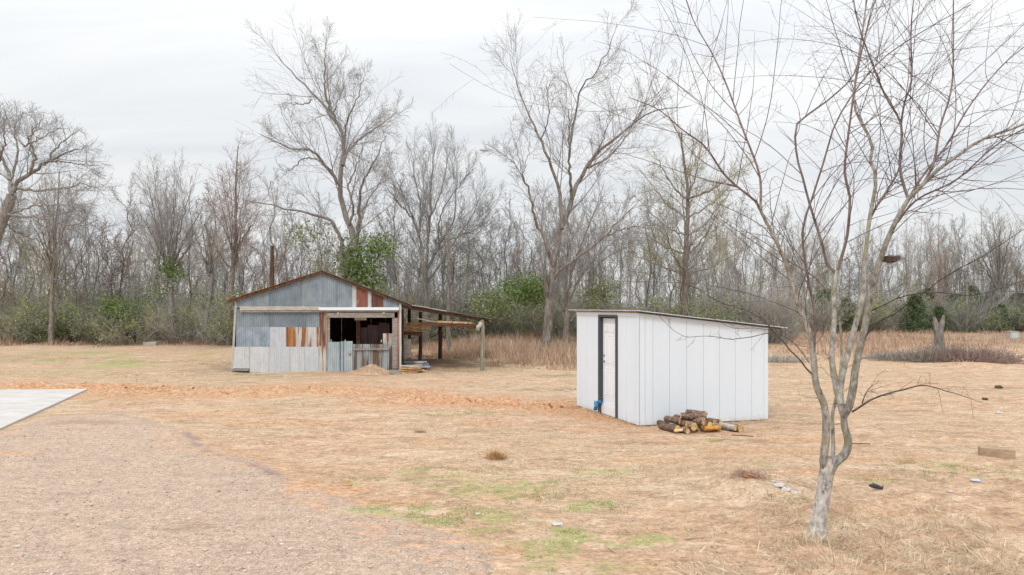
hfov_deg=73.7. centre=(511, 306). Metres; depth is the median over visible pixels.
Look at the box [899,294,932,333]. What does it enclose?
cedar tree
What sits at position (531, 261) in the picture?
bare tree
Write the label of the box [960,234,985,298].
bare tree
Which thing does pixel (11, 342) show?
tall dry grass
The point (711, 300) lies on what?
bush
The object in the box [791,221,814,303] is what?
bare tree
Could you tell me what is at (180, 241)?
bare tree
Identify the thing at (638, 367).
white shed
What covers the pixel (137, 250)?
bare tree
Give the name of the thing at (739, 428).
firewood log
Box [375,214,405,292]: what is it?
bare tree
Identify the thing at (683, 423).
firewood log
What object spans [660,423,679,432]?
firewood log
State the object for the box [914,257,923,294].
bare tree
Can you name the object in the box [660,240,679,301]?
bare tree
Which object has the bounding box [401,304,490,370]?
lean to
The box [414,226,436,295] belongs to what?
bare tree
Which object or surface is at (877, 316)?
bush
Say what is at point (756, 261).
bare tree
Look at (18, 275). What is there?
bare tree
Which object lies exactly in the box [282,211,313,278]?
bare tree
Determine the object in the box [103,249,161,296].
bare tree
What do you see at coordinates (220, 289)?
bush
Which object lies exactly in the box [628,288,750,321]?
bush
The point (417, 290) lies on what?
bush
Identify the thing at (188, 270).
bare tree
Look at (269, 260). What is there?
bare tree
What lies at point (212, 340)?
bush
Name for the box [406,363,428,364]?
split board
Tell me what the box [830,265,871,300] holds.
bare tree
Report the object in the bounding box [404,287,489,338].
bush
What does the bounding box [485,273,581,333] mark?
bush
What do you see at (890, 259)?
bird nest
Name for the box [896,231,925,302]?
bare tree
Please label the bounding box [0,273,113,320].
bush
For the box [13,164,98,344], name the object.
bare tree
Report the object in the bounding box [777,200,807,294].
bare tree
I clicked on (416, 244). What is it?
bare tree
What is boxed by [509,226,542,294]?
bare tree
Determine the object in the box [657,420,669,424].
firewood log
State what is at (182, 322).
bush
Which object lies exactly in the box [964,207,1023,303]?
bare tree
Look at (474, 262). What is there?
bare tree
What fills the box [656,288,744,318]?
bush
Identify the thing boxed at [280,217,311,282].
bare tree
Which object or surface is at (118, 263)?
bare tree
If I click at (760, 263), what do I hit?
bare tree
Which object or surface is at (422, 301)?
bush
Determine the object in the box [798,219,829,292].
bare tree
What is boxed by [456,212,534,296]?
bare tree
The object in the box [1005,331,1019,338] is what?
utility box
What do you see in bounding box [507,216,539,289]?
bare tree
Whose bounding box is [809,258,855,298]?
bare tree
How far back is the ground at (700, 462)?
10.43 m
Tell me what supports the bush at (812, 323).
on the ground at (700, 462)
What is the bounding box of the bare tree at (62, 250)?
[40,208,75,293]
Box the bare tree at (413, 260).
[396,233,422,294]
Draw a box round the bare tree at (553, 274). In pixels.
[479,0,741,353]
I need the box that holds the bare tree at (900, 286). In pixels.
[875,271,923,300]
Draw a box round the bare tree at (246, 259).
[220,211,256,295]
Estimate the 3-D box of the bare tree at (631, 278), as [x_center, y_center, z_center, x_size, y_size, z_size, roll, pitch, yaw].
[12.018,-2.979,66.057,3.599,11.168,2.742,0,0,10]
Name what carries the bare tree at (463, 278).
on the ground at (700, 462)
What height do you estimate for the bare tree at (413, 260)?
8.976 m
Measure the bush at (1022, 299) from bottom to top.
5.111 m
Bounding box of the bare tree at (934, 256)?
[922,226,949,300]
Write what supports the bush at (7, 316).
on the ground at (700, 462)
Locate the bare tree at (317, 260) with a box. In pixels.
[266,248,337,284]
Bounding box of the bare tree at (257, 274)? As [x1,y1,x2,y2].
[248,233,275,291]
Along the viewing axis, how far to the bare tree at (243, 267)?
66.81 m
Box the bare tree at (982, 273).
[975,247,994,292]
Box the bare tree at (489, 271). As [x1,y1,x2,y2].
[468,199,508,289]
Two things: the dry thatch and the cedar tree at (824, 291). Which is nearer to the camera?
the dry thatch
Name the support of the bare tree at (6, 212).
on the ground at (700, 462)
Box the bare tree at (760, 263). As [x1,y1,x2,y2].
[751,232,772,297]
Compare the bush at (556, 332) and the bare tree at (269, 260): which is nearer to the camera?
the bush at (556, 332)
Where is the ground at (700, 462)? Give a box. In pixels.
[0,308,1023,574]
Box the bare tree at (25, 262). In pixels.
[12,225,41,293]
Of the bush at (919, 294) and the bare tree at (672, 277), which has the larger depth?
the bush at (919, 294)
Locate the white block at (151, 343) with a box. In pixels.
[143,341,158,344]
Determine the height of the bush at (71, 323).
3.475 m
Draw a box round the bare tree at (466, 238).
[452,190,483,297]
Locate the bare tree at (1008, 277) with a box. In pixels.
[1000,262,1021,295]
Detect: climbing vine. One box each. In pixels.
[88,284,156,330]
[141,251,194,300]
[271,220,337,259]
[318,224,408,293]
[347,268,390,293]
[463,283,515,324]
[492,265,556,314]
[576,268,634,309]
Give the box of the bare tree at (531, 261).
[488,215,569,318]
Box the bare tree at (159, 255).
[118,165,181,305]
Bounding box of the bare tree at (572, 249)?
[556,200,586,289]
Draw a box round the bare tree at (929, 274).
[896,246,958,296]
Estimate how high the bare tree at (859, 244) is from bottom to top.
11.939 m
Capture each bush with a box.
[0,265,57,307]
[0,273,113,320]
[0,282,106,341]
[0,284,99,342]
[0,292,20,335]
[0,297,97,343]
[3,297,99,337]
[4,271,88,309]
[5,270,89,306]
[35,262,144,311]
[40,300,106,341]
[63,296,159,344]
[69,297,163,340]
[70,291,187,347]
[78,277,151,307]
[90,274,198,311]
[94,272,168,312]
[94,299,167,323]
[109,260,202,312]
[112,304,201,340]
[129,274,206,314]
[132,273,244,314]
[132,302,217,344]
[137,300,219,340]
[164,268,277,311]
[168,291,245,338]
[171,280,263,341]
[176,302,233,344]
[179,280,265,345]
[378,275,429,302]
[379,274,457,313]
[380,286,463,345]
[384,275,464,339]
[389,263,474,341]
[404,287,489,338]
[410,265,493,337]
[433,284,522,340]
[435,281,511,322]
[436,289,499,336]
[444,273,532,338]
[445,289,560,340]
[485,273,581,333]
[491,284,564,340]
[498,284,601,330]
[521,283,623,339]
[526,276,631,339]
[559,291,642,331]
[569,294,626,329]
[580,284,640,309]
[610,288,656,311]
[615,282,719,318]
[624,295,673,311]
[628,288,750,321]
[630,282,715,315]
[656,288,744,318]
[667,293,750,319]
[679,274,790,335]
[691,264,796,336]
[695,281,755,308]
[719,261,844,343]
[768,302,810,336]
[786,294,839,332]
[792,281,858,332]
[809,279,906,333]
[839,297,906,332]
[854,286,923,332]
[857,284,944,326]
[866,277,959,331]
[878,284,945,330]
[894,289,983,329]
[930,294,995,332]
[931,278,1012,331]
[950,299,1014,332]
[961,282,1021,312]
[991,287,1023,331]
[994,275,1023,321]
[1009,300,1023,330]
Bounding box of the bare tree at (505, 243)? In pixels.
[489,191,520,304]
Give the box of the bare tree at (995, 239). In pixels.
[979,201,1014,289]
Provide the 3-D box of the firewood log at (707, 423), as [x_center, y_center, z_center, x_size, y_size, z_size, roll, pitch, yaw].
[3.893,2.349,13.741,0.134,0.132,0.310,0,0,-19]
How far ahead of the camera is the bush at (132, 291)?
57.65 m
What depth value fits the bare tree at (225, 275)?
54.64 m
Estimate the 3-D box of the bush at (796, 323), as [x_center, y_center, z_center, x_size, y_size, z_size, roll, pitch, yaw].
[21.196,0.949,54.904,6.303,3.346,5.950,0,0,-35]
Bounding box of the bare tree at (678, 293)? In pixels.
[653,221,725,306]
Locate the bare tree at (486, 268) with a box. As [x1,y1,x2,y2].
[460,237,515,297]
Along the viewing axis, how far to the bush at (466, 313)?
47.50 m
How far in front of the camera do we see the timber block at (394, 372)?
25.53 m
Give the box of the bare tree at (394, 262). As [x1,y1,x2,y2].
[361,227,419,298]
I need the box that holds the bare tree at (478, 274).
[458,249,504,297]
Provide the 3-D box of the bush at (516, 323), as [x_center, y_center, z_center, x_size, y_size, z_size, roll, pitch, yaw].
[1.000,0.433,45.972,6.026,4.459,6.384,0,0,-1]
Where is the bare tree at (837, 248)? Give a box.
[829,237,852,304]
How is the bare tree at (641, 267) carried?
on the ground at (700, 462)
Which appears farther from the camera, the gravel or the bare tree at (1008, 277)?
the bare tree at (1008, 277)
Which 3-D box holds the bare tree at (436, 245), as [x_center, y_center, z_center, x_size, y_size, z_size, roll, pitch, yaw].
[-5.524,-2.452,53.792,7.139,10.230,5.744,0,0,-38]
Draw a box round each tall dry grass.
[0,333,437,345]
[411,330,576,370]
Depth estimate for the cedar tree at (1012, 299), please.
70.89 m
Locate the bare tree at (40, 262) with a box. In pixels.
[20,200,70,295]
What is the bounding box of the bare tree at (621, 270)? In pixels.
[596,194,638,308]
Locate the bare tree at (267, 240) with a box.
[254,222,276,284]
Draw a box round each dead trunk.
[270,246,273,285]
[397,267,399,299]
[446,223,450,352]
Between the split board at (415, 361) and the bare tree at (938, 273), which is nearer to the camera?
the split board at (415, 361)
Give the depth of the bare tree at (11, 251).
62.14 m
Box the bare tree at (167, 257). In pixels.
[145,201,187,293]
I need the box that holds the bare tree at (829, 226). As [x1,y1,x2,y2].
[808,218,833,293]
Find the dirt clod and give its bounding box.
[743,472,754,477]
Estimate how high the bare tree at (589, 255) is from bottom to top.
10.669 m
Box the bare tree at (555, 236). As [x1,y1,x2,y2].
[544,199,574,298]
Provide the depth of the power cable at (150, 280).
40.99 m
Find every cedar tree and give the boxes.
[804,289,838,332]
[807,294,826,331]
[836,298,861,332]
[886,306,905,330]
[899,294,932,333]
[920,288,940,323]
[928,306,953,332]
[946,293,961,319]
[960,285,990,330]
[985,291,1004,311]
[988,304,1013,332]
[1005,293,1019,327]
[1011,293,1023,331]
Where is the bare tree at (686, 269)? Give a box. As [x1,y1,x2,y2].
[614,114,761,315]
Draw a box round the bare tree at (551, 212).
[545,202,573,293]
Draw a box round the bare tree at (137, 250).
[120,209,153,288]
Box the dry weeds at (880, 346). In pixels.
[768,326,1023,364]
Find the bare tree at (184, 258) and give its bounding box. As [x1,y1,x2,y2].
[165,219,202,299]
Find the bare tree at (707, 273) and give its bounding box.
[673,236,740,304]
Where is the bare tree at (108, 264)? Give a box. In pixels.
[84,215,129,303]
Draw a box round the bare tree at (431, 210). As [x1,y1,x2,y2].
[366,108,507,342]
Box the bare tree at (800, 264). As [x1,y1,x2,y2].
[782,220,818,297]
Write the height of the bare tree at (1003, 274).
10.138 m
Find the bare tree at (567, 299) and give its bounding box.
[529,147,650,345]
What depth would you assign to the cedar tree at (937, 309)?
65.80 m
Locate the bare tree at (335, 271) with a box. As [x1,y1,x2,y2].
[308,218,385,282]
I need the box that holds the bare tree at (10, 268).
[0,239,42,335]
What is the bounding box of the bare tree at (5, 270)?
[0,261,11,291]
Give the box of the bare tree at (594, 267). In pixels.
[578,192,613,292]
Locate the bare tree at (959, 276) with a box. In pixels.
[927,246,989,296]
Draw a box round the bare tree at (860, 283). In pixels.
[842,259,891,301]
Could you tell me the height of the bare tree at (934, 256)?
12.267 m
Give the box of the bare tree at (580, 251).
[566,203,601,294]
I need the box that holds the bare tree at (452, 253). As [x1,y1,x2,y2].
[441,216,468,297]
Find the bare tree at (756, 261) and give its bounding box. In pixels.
[721,230,789,298]
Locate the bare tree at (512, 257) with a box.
[497,225,525,297]
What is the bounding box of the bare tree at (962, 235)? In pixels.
[946,212,978,293]
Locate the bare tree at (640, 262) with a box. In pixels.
[600,223,674,308]
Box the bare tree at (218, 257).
[200,201,242,296]
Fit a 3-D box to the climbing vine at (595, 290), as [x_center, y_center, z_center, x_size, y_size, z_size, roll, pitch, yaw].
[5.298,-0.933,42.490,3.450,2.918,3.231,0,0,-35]
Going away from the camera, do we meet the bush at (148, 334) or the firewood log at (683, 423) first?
the firewood log at (683, 423)
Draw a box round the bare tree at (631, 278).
[623,219,650,301]
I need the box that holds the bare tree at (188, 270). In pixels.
[174,175,215,309]
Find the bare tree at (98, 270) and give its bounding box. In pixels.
[57,218,139,324]
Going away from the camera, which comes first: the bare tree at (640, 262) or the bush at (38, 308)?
the bush at (38, 308)
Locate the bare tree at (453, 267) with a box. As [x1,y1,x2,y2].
[409,213,478,306]
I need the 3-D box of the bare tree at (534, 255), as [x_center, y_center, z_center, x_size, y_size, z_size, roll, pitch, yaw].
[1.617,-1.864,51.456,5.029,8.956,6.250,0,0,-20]
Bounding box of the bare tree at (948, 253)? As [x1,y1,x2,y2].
[936,226,963,298]
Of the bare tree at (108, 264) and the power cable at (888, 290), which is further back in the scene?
the power cable at (888, 290)
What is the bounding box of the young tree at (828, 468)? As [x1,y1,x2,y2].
[434,0,1023,540]
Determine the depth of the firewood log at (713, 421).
13.76 m
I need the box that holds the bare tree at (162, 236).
[99,144,222,340]
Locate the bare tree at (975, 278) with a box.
[949,260,1003,296]
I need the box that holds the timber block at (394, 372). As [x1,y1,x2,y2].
[389,370,401,374]
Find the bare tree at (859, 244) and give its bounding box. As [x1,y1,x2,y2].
[850,233,870,296]
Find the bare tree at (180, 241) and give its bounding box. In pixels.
[165,206,192,296]
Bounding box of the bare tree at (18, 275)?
[0,162,47,308]
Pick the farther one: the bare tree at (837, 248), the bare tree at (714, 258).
the bare tree at (837, 248)
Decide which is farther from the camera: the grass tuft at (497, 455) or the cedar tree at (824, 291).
the cedar tree at (824, 291)
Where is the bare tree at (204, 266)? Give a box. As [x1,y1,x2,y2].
[192,225,219,294]
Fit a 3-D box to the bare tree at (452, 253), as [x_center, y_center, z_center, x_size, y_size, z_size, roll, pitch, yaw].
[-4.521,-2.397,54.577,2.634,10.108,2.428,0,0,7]
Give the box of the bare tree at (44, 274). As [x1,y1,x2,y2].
[13,236,82,309]
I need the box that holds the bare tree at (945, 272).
[921,219,967,302]
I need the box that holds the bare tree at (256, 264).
[215,239,280,296]
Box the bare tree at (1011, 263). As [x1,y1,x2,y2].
[1001,233,1023,304]
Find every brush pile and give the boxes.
[768,352,818,362]
[839,347,922,362]
[883,339,1007,363]
[912,341,1023,364]
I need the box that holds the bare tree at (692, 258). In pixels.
[674,228,702,304]
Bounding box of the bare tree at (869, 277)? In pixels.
[842,249,902,300]
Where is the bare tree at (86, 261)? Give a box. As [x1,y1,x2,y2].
[37,214,125,304]
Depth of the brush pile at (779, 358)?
30.80 m
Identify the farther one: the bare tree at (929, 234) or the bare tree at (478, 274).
the bare tree at (929, 234)
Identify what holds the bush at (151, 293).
on the ground at (700, 462)
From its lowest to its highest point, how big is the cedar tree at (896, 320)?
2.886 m
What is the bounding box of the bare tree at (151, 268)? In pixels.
[135,227,155,293]
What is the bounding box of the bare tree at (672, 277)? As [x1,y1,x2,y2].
[630,228,704,311]
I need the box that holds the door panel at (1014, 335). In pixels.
[1011,333,1018,337]
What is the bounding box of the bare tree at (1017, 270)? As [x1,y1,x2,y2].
[1008,247,1023,292]
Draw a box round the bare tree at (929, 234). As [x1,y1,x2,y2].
[915,209,940,288]
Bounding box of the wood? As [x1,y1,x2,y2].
[14,193,1023,308]
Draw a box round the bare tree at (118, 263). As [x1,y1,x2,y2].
[65,236,143,298]
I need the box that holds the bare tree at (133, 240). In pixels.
[120,218,142,295]
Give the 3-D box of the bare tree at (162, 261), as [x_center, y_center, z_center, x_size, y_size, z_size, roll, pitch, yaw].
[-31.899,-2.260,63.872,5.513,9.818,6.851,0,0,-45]
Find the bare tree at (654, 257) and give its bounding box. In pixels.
[637,190,675,309]
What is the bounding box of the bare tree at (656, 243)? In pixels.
[638,190,672,303]
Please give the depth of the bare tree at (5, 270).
47.08 m
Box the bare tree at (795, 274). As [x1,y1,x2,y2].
[784,255,804,303]
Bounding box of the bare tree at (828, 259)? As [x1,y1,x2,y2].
[815,225,846,298]
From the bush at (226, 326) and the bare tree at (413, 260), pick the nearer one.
the bush at (226, 326)
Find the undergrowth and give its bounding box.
[0,285,1020,341]
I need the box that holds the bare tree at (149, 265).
[135,204,164,308]
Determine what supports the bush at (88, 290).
on the ground at (700, 462)
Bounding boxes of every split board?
[400,367,418,368]
[401,361,423,362]
[401,365,419,367]
[401,369,418,370]
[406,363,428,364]
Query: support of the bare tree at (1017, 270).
on the ground at (700, 462)
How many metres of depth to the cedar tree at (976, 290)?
68.64 m
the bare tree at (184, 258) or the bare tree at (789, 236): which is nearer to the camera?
the bare tree at (184, 258)
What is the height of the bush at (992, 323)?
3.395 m
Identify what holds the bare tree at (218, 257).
on the ground at (700, 462)
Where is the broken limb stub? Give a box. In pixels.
[542,261,548,292]
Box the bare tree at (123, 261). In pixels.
[89,173,150,304]
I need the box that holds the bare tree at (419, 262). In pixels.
[395,232,458,298]
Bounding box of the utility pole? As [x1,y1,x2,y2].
[963,276,972,332]
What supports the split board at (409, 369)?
on the split board
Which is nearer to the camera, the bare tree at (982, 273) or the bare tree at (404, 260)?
the bare tree at (404, 260)
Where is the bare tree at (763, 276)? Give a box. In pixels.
[736,244,800,312]
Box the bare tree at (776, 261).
[759,211,801,309]
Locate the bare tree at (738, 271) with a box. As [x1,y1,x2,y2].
[726,206,759,306]
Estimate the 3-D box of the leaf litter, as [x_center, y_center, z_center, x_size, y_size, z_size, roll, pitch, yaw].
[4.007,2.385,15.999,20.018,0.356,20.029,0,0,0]
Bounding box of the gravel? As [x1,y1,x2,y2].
[0,426,496,574]
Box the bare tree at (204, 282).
[181,262,222,301]
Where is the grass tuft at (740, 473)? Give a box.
[724,464,775,481]
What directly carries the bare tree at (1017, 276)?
on the ground at (700, 462)
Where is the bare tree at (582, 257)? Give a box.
[557,204,591,293]
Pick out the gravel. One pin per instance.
(206, 549)
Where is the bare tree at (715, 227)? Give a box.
[699,201,732,296]
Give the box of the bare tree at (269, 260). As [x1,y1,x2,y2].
[263,243,287,287]
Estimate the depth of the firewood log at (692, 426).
13.53 m
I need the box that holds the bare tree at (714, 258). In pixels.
[692,194,730,303]
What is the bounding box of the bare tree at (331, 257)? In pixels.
[316,243,351,280]
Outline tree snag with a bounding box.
[932,315,944,349]
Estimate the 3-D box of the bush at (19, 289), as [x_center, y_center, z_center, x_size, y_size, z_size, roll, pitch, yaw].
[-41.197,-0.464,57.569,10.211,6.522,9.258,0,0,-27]
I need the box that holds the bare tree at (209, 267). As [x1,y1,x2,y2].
[182,205,251,343]
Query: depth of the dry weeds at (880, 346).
45.85 m
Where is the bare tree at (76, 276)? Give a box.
[43,202,95,338]
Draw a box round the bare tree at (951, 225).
[948,220,977,293]
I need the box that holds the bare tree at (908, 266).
[890,225,931,294]
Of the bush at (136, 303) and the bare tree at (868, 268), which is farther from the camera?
the bare tree at (868, 268)
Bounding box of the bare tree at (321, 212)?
[304,191,335,273]
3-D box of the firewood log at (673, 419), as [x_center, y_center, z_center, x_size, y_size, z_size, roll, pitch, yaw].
[3.295,2.303,13.918,0.159,0.152,0.410,0,0,-34]
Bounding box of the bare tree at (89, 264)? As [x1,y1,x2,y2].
[68,208,102,291]
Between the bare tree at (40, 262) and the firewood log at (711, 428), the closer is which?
the firewood log at (711, 428)
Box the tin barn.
[226,270,410,372]
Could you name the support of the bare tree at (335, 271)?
on the ground at (700, 462)
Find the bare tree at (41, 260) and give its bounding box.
[8,214,88,305]
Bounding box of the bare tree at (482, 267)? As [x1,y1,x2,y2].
[439,204,527,295]
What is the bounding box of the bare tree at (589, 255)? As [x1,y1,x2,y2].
[580,224,601,300]
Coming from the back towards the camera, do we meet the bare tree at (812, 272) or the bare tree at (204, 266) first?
the bare tree at (812, 272)
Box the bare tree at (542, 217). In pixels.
[535,200,567,281]
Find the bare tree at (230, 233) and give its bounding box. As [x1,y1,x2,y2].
[201,174,251,295]
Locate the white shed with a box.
[569,309,786,425]
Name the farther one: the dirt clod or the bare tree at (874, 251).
the bare tree at (874, 251)
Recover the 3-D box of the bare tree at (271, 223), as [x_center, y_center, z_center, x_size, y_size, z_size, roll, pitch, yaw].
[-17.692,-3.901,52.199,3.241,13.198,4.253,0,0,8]
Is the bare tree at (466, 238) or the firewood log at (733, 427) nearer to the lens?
the firewood log at (733, 427)
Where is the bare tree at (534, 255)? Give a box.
[503,228,571,291]
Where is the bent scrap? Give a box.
[869,483,883,488]
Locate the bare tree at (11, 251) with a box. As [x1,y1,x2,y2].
[0,194,29,292]
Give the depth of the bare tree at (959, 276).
72.69 m
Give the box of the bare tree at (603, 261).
[583,219,625,309]
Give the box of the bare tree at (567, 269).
[561,231,576,297]
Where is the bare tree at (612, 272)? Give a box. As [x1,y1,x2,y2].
[604,214,627,307]
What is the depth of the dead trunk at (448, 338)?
36.43 m
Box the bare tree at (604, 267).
[586,200,626,301]
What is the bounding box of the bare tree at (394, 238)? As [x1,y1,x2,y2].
[381,174,412,297]
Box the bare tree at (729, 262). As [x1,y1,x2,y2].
[705,200,744,298]
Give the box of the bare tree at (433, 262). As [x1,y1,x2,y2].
[413,198,452,294]
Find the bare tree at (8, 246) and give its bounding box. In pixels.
[0,221,18,277]
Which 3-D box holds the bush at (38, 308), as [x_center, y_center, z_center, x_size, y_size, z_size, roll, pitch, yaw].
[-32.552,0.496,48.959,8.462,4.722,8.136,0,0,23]
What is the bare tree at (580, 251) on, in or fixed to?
on the ground at (700, 462)
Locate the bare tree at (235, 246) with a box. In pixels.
[195,129,277,345]
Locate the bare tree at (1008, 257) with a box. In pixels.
[982,223,1019,300]
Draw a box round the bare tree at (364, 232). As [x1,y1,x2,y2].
[346,211,371,276]
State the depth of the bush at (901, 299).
69.97 m
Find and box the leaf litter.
[197,365,1020,574]
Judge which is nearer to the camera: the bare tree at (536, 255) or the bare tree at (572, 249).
the bare tree at (536, 255)
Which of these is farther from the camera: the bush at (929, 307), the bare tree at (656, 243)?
the bush at (929, 307)
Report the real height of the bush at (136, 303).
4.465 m
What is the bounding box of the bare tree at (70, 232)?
[45,175,83,294]
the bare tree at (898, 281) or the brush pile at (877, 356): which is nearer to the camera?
the brush pile at (877, 356)
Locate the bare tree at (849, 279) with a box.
[836,241,860,297]
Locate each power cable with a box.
[3,258,301,282]
[704,285,1023,292]
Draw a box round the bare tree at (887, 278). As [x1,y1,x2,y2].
[880,235,898,296]
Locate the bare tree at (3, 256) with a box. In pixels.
[0,235,20,302]
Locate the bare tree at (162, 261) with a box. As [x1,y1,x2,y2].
[134,236,201,291]
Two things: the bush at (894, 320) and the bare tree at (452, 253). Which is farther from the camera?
the bush at (894, 320)
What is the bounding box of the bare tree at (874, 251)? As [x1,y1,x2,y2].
[873,249,890,296]
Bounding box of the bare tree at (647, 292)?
[633,206,663,309]
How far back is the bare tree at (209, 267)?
45.85 m
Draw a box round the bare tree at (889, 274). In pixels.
[861,254,909,296]
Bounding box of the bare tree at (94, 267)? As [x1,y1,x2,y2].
[54,229,144,326]
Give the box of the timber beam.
[978,446,1015,458]
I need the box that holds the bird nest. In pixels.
[883,254,901,263]
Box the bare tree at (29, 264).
[0,221,63,338]
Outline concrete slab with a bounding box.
[0,389,87,429]
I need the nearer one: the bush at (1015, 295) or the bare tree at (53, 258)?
the bare tree at (53, 258)
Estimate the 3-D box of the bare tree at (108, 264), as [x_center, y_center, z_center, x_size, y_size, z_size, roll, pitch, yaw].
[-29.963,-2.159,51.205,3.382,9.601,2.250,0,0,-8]
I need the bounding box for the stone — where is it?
[552,522,562,525]
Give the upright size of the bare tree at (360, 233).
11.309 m
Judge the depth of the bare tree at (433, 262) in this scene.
54.77 m
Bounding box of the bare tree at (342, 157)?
[207,5,421,279]
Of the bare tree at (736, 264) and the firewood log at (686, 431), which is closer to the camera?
the firewood log at (686, 431)
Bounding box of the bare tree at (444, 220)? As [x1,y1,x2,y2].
[429,207,468,294]
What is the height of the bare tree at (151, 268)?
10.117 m
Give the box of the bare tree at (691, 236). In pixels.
[672,200,706,301]
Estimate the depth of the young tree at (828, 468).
7.12 m
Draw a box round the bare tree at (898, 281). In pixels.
[883,267,923,306]
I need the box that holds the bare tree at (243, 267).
[230,234,255,294]
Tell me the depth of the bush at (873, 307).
65.05 m
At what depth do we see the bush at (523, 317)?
45.28 m
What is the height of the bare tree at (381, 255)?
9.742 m
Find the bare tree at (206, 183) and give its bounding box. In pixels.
[197,179,228,293]
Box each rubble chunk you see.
[773,483,783,487]
[781,487,790,491]
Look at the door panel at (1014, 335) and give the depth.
53.74 m
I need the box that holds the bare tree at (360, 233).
[338,196,371,279]
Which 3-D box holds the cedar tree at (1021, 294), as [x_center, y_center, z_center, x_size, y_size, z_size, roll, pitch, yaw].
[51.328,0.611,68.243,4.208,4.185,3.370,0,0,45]
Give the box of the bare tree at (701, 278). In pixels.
[672,253,719,313]
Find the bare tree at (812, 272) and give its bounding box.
[785,246,843,296]
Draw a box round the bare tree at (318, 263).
[295,245,333,272]
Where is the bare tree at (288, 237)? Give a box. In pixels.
[269,196,299,281]
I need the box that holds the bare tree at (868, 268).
[838,235,911,298]
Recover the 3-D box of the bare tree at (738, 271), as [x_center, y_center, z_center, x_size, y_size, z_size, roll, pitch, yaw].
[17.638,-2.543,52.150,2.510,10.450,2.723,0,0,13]
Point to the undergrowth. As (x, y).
(394, 292)
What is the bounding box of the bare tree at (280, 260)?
[264,217,299,284]
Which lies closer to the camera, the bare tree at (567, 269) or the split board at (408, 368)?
the split board at (408, 368)
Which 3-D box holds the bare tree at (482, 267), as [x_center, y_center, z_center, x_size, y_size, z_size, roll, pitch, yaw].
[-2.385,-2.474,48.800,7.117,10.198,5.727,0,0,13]
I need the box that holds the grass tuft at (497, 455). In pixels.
[483,448,508,459]
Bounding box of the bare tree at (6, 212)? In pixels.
[0,95,123,260]
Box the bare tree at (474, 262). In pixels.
[460,224,488,298]
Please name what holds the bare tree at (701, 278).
on the ground at (700, 462)
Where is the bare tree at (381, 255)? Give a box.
[365,213,393,293]
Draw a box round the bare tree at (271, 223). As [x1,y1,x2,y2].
[252,166,298,285]
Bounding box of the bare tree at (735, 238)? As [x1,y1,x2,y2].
[725,193,748,294]
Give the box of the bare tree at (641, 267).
[623,235,650,302]
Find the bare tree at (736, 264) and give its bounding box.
[722,227,749,300]
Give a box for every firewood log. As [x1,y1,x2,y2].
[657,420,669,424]
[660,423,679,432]
[664,416,682,424]
[676,420,688,426]
[679,421,697,430]
[680,413,706,418]
[680,427,689,433]
[683,417,705,425]
[685,409,707,414]
[703,425,720,430]
[704,421,712,425]
[706,418,715,424]
[710,418,722,423]
[716,423,736,430]
[729,423,743,431]
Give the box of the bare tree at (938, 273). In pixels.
[927,234,954,314]
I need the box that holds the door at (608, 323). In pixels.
[603,318,614,404]
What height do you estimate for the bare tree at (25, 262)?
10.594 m
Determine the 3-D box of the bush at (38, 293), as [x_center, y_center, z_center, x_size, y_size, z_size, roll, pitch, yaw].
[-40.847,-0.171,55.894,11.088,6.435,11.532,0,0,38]
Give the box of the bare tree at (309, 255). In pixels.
[272,233,338,283]
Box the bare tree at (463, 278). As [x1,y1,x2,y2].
[446,259,475,295]
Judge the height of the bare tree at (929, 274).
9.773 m
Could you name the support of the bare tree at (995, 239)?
on the ground at (700, 462)
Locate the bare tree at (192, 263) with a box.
[174,202,208,291]
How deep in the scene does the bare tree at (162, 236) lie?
46.45 m
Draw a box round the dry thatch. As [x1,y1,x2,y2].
[655,468,1023,574]
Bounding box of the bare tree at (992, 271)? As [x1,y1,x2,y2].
[976,220,1003,327]
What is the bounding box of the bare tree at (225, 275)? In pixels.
[181,231,265,305]
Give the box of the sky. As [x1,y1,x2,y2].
[0,0,1023,307]
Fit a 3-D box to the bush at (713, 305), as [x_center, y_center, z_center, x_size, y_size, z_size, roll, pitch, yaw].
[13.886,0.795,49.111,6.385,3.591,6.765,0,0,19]
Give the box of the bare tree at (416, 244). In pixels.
[406,198,437,300]
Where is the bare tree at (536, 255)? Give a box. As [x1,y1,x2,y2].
[520,224,549,281]
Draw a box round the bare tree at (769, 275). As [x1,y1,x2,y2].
[752,240,781,312]
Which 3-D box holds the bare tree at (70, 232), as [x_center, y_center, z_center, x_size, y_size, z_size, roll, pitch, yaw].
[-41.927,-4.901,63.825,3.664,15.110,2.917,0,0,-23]
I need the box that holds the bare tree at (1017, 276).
[1012,264,1023,289]
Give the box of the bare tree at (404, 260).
[368,232,435,291]
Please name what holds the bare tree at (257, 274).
on the ground at (700, 462)
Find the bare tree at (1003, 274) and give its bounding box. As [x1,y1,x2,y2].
[970,243,1023,303]
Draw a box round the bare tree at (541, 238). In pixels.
[529,205,553,282]
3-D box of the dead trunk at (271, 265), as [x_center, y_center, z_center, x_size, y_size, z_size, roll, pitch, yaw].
[-11.941,-0.275,33.996,0.273,5.553,0.251,0,0,0]
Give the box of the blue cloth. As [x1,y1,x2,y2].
[593,401,602,410]
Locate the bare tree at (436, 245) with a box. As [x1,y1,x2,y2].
[399,215,488,299]

